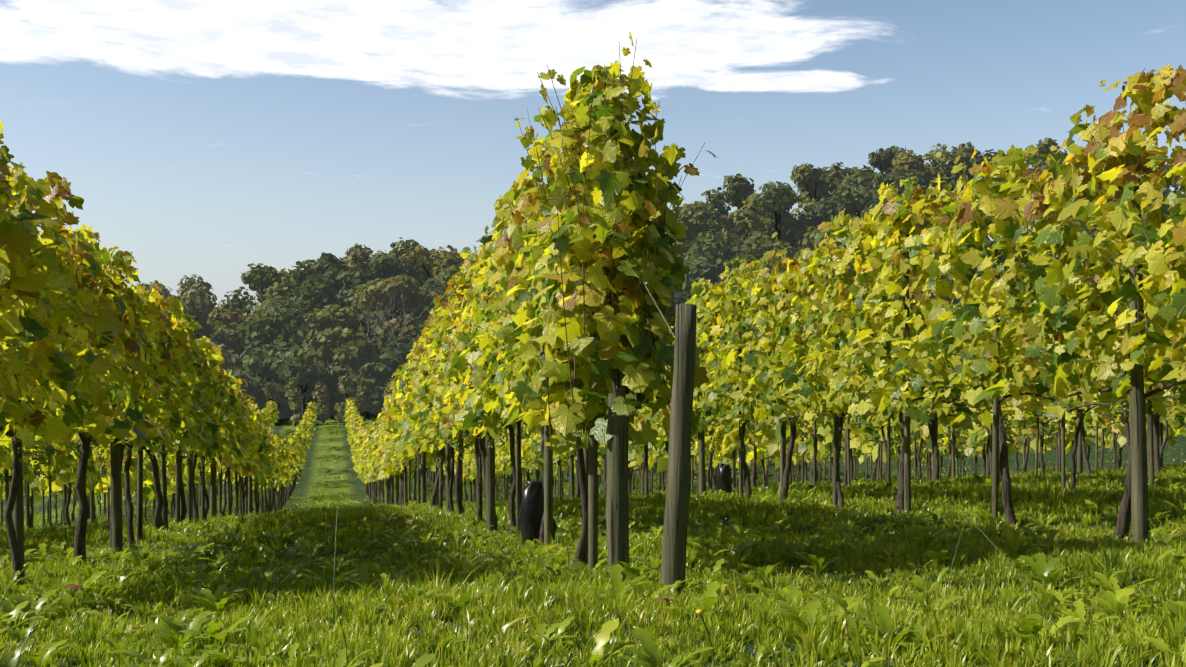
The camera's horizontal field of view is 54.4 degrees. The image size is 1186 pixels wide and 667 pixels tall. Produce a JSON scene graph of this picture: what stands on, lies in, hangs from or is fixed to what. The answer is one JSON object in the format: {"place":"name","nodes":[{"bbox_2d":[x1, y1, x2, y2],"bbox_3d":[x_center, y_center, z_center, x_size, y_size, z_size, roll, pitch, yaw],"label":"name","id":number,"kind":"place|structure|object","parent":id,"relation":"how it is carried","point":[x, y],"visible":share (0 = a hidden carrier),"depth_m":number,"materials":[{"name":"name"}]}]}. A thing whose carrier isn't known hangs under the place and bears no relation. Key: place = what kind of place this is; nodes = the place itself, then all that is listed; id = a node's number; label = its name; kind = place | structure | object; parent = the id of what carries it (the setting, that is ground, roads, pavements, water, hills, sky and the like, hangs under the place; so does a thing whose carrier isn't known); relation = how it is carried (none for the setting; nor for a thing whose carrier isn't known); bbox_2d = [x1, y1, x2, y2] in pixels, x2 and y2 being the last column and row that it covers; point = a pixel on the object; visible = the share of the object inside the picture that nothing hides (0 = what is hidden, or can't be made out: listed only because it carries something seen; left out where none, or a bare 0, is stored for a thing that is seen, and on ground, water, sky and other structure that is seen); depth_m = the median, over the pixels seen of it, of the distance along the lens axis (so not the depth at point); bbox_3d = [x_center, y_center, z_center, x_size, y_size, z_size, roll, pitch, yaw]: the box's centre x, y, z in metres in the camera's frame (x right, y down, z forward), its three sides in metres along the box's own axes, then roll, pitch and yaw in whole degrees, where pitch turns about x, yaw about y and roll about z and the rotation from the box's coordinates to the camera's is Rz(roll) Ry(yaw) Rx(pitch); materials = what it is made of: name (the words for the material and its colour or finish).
{"place":"outdoors","nodes":[
{"label":"outdoors","id":0,"kind":"place"},
{"bbox_2d":[0,401,1185,666],"bbox_3d":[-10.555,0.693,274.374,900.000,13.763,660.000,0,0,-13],"label":"ground","id":1,"kind":"structure","parent":0,"point":[336,469],"depth_m":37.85,"materials":[{"name":"green plant"}]},
{"bbox_2d":[1,153,1162,593],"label":"posts","id":2,"kind":"object","parent":1,"relation":"on","point":[679,491],"visible":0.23,"depth_m":6.63,"materials":[{"name":"brown wood"}]},
{"bbox_2d":[6,39,1123,451],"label":"canes","id":3,"kind":"object","parent":2,"relation":"attached to","point":[580,263],"visible":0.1,"depth_m":4.83,"materials":[{"name":"brown"}]},
{"bbox_2d":[18,398,1128,479],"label":"grapes","id":4,"kind":"object","parent":3,"relation":"hanging from","point":[102,470],"visible":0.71,"depth_m":7.41,"materials":[{"name":"yellow food"}]},
{"bbox_2d":[0,154,1185,497],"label":"wires","id":5,"kind":"object","parent":2,"relation":"attached to","point":[866,414],"visible":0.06,"depth_m":8.04,"materials":[{"name":"grey metal"}]},
{"bbox_2d":[0,464,1185,666],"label":"weeds","id":6,"kind":"object","parent":1,"relation":"on","point":[648,647],"visible":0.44,"depth_m":4.48,"materials":[{"name":"green plant"}]},
{"bbox_2d":[0,381,1185,585],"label":"trunks","id":7,"kind":"object","parent":1,"relation":"on","point":[1123,522],"visible":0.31,"depth_m":9.94,"materials":[{"name":"brown plant"}]},
{"bbox_2d":[0,446,1185,666],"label":"stems","id":8,"kind":"object","parent":1,"relation":"on","point":[566,544],"visible":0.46,"depth_m":4.92,"materials":[{"name":"green plant"}]},
{"bbox_2d":[23,460,1122,614],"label":"flowers","id":9,"kind":"object","parent":8,"relation":"on","point":[699,612],"visible":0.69,"depth_m":4.16,"materials":[{"name":"yellow plant"}]},
{"bbox_2d":[18,485,1179,603],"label":"fallen leaves","id":10,"kind":"object","parent":1,"relation":"on","point":[75,587],"visible":0.44,"depth_m":5.42,"materials":[{"name":"brown plant"}]},
{"bbox_2d":[21,137,1185,425],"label":"forest","id":11,"kind":"object","parent":1,"relation":"on","point":[319,351],"depth_m":121.27,"materials":[{"name":"green plant"}]},
{"bbox_2d":[519,463,732,545],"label":"sleeves","id":12,"kind":"object","parent":1,"relation":"on","point":[531,511],"visible":0.79,"depth_m":6.55,"materials":[{"name":"black plastic"}]},
{"bbox_2d":[0,32,1185,503],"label":"vine leaves","id":13,"kind":"object","parent":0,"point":[188,388],"visible":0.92,"depth_m":6.49,"materials":[{"name":"green plant"}]},
{"bbox_2d":[0,0,1185,313],"label":"sky","id":14,"kind":"structure","parent":0,"point":[210,140],"materials":[{"name":"blue"}]}
]}

